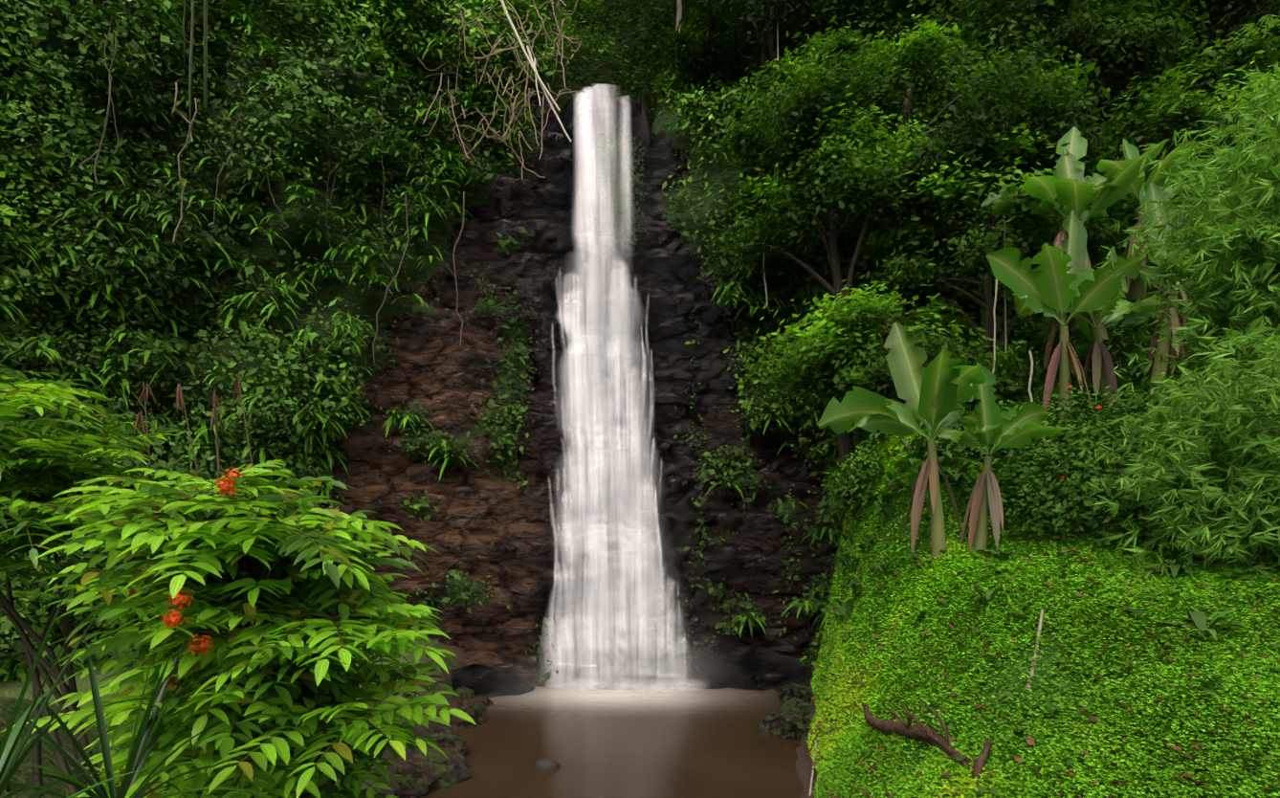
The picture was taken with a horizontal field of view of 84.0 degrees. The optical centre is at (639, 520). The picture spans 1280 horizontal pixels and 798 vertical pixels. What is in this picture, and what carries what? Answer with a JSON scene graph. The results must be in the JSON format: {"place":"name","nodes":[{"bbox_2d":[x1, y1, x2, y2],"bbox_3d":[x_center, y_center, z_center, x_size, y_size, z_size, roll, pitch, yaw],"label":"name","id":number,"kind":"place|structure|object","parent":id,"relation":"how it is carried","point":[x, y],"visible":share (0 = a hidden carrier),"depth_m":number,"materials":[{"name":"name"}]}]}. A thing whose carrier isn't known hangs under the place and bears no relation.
{"place":"outdoors","nodes":[
{"label":"outdoors","id":0,"kind":"place"},
{"bbox_2d":[416,682,803,797],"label":"pool water","id":1,"kind":"structure","parent":0,"point":[597,743],"depth_m":17.65,"materials":[{"name":"brown liquid"}]},
{"bbox_2d":[533,757,560,769],"bbox_3d":[-2.128,5.676,16.304,0.619,0.430,0.411,0,0,2],"label":"pool rock","id":2,"kind":"object","parent":1,"relation":"in","point":[545,763],"visible":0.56,"depth_m":16.18,"materials":[{"name":"black stone"}]},
{"bbox_2d":[538,84,691,689],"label":"waterfall strands","id":3,"kind":"object","parent":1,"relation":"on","point":[614,648],"visible":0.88,"depth_m":24.58,"materials":[{"name":"liquid"}]},
{"bbox_2d":[485,630,736,704],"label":"water spray","id":4,"kind":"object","parent":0,"point":[648,689],"depth_m":23.19,"materials":[{"name":"white liquid"}]},
{"bbox_2d":[0,0,1260,686],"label":"cliff rock","id":5,"kind":"object","parent":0,"point":[478,522],"visible":0.17,"depth_m":25.42,"materials":[{"name":"brown stone"}]},
{"bbox_2d":[554,0,561,47],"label":"tree","id":6,"kind":"object","parent":5,"relation":"on","point":[558,4],"visible":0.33,"depth_m":35.45,"materials":[{"name":"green plant"}]},
{"bbox_2d":[0,0,1263,684],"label":"wall foliage","id":7,"kind":"object","parent":5,"relation":"on","point":[373,50],"visible":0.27,"depth_m":22.65,"materials":[{"name":"green plant"}]},
{"bbox_2d":[80,0,1204,401],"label":"hanging vines","id":8,"kind":"object","parent":5,"relation":"hanging from","point":[532,61],"visible":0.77,"depth_m":24.72,"materials":[{"name":"plant"}]},
{"bbox_2d":[649,0,682,92],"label":"tree","id":9,"kind":"object","parent":5,"relation":"on","point":[678,11],"visible":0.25,"depth_m":30.14,"materials":[{"name":"brown plant"}]},
{"bbox_2d":[649,0,897,225],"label":"tree","id":10,"kind":"object","parent":5,"relation":"on","point":[690,43],"visible":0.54,"depth_m":28.37,"materials":[{"name":"green plant"}]},
{"bbox_2d":[709,11,932,330],"bbox_3d":[6.440,-12.555,26.720,7.808,10.638,7.679,0,0,2],"label":"tree","id":11,"kind":"object","parent":5,"relation":"on","point":[848,47],"visible":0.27,"depth_m":24.75,"materials":[{"name":"green plant"}]},
{"bbox_2d":[724,0,1041,65],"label":"tree","id":12,"kind":"object","parent":5,"relation":"on","point":[817,13],"visible":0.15,"depth_m":27.46,"materials":[{"name":"green plant"}]},
{"bbox_2d":[928,0,1238,222],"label":"tree","id":13,"kind":"object","parent":5,"relation":"on","point":[1038,36],"visible":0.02,"depth_m":28.07,"materials":[{"name":"green plant"}]},
{"bbox_2d":[1049,18,1279,297],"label":"tree","id":14,"kind":"object","parent":5,"relation":"on","point":[1245,54],"visible":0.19,"depth_m":23.51,"materials":[{"name":"green plant"}]},
{"bbox_2d":[0,274,1279,797],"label":"terrain","id":15,"kind":"structure","parent":0,"point":[10,692],"depth_m":11.22,"materials":[{"name":"green plant"}]},
{"bbox_2d":[0,359,185,797],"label":"shrub","id":16,"kind":"object","parent":15,"relation":"on","point":[27,511],"visible":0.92,"depth_m":5.47,"materials":[{"name":"green plant"}]},
{"bbox_2d":[133,375,255,587],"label":"dry seed heads","id":17,"kind":"object","parent":16,"relation":"attached to","point":[179,396],"visible":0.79,"depth_m":6.27,"materials":[{"name":"plant"}]},
{"bbox_2d":[0,576,271,797],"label":"strap leaf plant","id":18,"kind":"object","parent":15,"relation":"on","point":[137,757],"visible":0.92,"depth_m":3.35,"materials":[{"name":"green plant"}]},
{"bbox_2d":[0,459,475,797],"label":"shrub","id":19,"kind":"object","parent":15,"relation":"on","point":[277,672],"visible":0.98,"depth_m":3.96,"materials":[{"name":"green plant"}]},
{"bbox_2d":[394,647,815,797],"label":"rocks","id":20,"kind":"object","parent":15,"relation":"on","point":[421,773],"visible":0.48,"depth_m":22.17,"materials":[{"name":"grey stone"}]},
{"bbox_2d":[706,85,979,463],"bbox_3d":[6.575,-7.823,24.186,7.706,11.833,9.176,0,0,-38],"label":"tree","id":21,"kind":"object","parent":15,"relation":"on","point":[875,175],"visible":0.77,"depth_m":22.76,"materials":[{"name":"green plant"}]},
{"bbox_2d":[741,263,1057,425],"bbox_3d":[7.220,-2.358,21.033,8.483,9.348,7.115,0,0,19],"label":"tree","id":22,"kind":"object","parent":15,"relation":"on","point":[832,350],"visible":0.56,"depth_m":19.80,"materials":[{"name":"green plant"}]},
{"bbox_2d":[817,321,985,566],"bbox_3d":[5.227,-1.536,13.936,2.839,4.864,2.510,0,0,30],"label":"banana plant","id":23,"kind":"object","parent":15,"relation":"on","point":[937,390],"visible":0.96,"depth_m":13.75,"materials":[{"name":"green plant"}]},
{"bbox_2d":[808,609,1043,795],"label":"dead sticks","id":24,"kind":"object","parent":15,"relation":"on","point":[1032,668],"visible":0.75,"depth_m":9.97,"materials":[{"name":"grey wood"}]},
{"bbox_2d":[861,700,992,780],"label":"fallen branch","id":25,"kind":"object","parent":15,"relation":"on","point":[920,731],"visible":0.88,"depth_m":10.36,"materials":[{"name":"brown wood"}]},
{"bbox_2d":[717,0,1150,325],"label":"tree","id":26,"kind":"object","parent":15,"relation":"on","point":[1048,90],"visible":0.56,"depth_m":21.48,"materials":[{"name":"green plant"}]},
{"bbox_2d":[841,104,1137,353],"bbox_3d":[11.185,-6.309,22.984,8.830,12.186,10.002,0,0,2],"label":"tree","id":27,"kind":"object","parent":15,"relation":"on","point":[1028,232],"visible":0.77,"depth_m":21.22,"materials":[{"name":"green plant"}]},
{"bbox_2d":[925,363,1072,556],"bbox_3d":[6.720,-1.047,13.615,2.050,3.829,1.996,0,0,7],"label":"banana plant","id":28,"kind":"object","parent":15,"relation":"on","point":[1015,428],"visible":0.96,"depth_m":13.44,"materials":[{"name":"green plant"}]},
{"bbox_2d":[820,379,1212,557],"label":"bank shrubs","id":29,"kind":"object","parent":15,"relation":"on","point":[1053,452],"visible":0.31,"depth_m":14.32,"materials":[{"name":"green plant"}]},
{"bbox_2d":[997,286,1076,375],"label":"banana plant","id":30,"kind":"object","parent":15,"relation":"on","point":[1048,346],"visible":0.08,"depth_m":20.54,"materials":[{"name":"brown plant"}]},
{"bbox_2d":[805,299,1279,797],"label":"ground cover plants","id":31,"kind":"object","parent":15,"relation":"on","point":[1207,621],"visible":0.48,"depth_m":10.59,"materials":[{"name":"green plant"}]},
{"bbox_2d":[866,0,1221,161],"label":"tree","id":32,"kind":"object","parent":15,"relation":"on","point":[1139,39],"visible":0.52,"depth_m":23.30,"materials":[{"name":"green plant"}]},
{"bbox_2d":[980,126,1121,314],"bbox_3d":[11.194,-8.189,19.688,3.049,5.174,3.619,0,0,2],"label":"banana plant","id":33,"kind":"object","parent":15,"relation":"on","point":[1077,145],"visible":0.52,"depth_m":19.29,"materials":[{"name":"green plant"}]},
{"bbox_2d":[986,210,1145,424],"bbox_3d":[10.244,-4.824,17.105,3.105,5.745,2.832,0,0,34],"label":"banana plant","id":34,"kind":"object","parent":15,"relation":"on","point":[1053,283],"visible":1,"depth_m":17.01,"materials":[{"name":"green plant"}]},
{"bbox_2d":[1017,245,1167,412],"bbox_3d":[11.919,-4.778,18.466,2.953,4.592,2.474,0,0,-24],"label":"banana plant","id":35,"kind":"object","parent":15,"relation":"on","point":[1116,308],"visible":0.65,"depth_m":18.23,"materials":[{"name":"green plant"}]},
{"bbox_2d":[1019,138,1169,344],"bbox_3d":[11.672,-7.321,18.808,2.556,5.370,3.357,0,0,2],"label":"banana plant","id":36,"kind":"object","parent":15,"relation":"on","point":[1073,190],"visible":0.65,"depth_m":18.43,"materials":[{"name":"green plant"}]},
{"bbox_2d":[1090,138,1210,302],"bbox_3d":[13.733,-8.277,19.112,2.974,4.468,2.474,0,0,22],"label":"banana plant","id":37,"kind":"object","parent":15,"relation":"on","point":[1137,187],"visible":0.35,"depth_m":19.22,"materials":[{"name":"green plant"}]},
{"bbox_2d":[1096,197,1204,323],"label":"banana plant","id":38,"kind":"object","parent":15,"relation":"on","point":[1183,219],"visible":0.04,"depth_m":22.05,"materials":[{"name":"green plant"}]},
{"bbox_2d":[1122,181,1199,393],"bbox_3d":[14.130,-5.944,18.020,3.190,5.561,3.395,0,0,2],"label":"banana plant","id":39,"kind":"object","parent":15,"relation":"on","point":[1154,189],"visible":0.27,"depth_m":18.37,"materials":[{"name":"green plant"}]},
{"bbox_2d":[1048,0,1279,201],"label":"tree","id":40,"kind":"object","parent":15,"relation":"on","point":[1232,11],"depth_m":25.55,"materials":[{"name":"green plant"}]},
{"bbox_2d":[1069,44,1279,265],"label":"tree","id":41,"kind":"object","parent":15,"relation":"on","point":[1161,100],"visible":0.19,"depth_m":21.34,"materials":[{"name":"green plant"}]},
{"bbox_2d":[1071,14,1279,584],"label":"bamboo clump","id":42,"kind":"object","parent":15,"relation":"on","point":[1228,430],"visible":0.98,"depth_m":11.45,"materials":[{"name":"green plant"}]},
{"bbox_2d":[1142,0,1279,129],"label":"tree","id":43,"kind":"object","parent":15,"relation":"on","point":[1257,15],"visible":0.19,"depth_m":25.91,"materials":[{"name":"green plant"}]}
]}

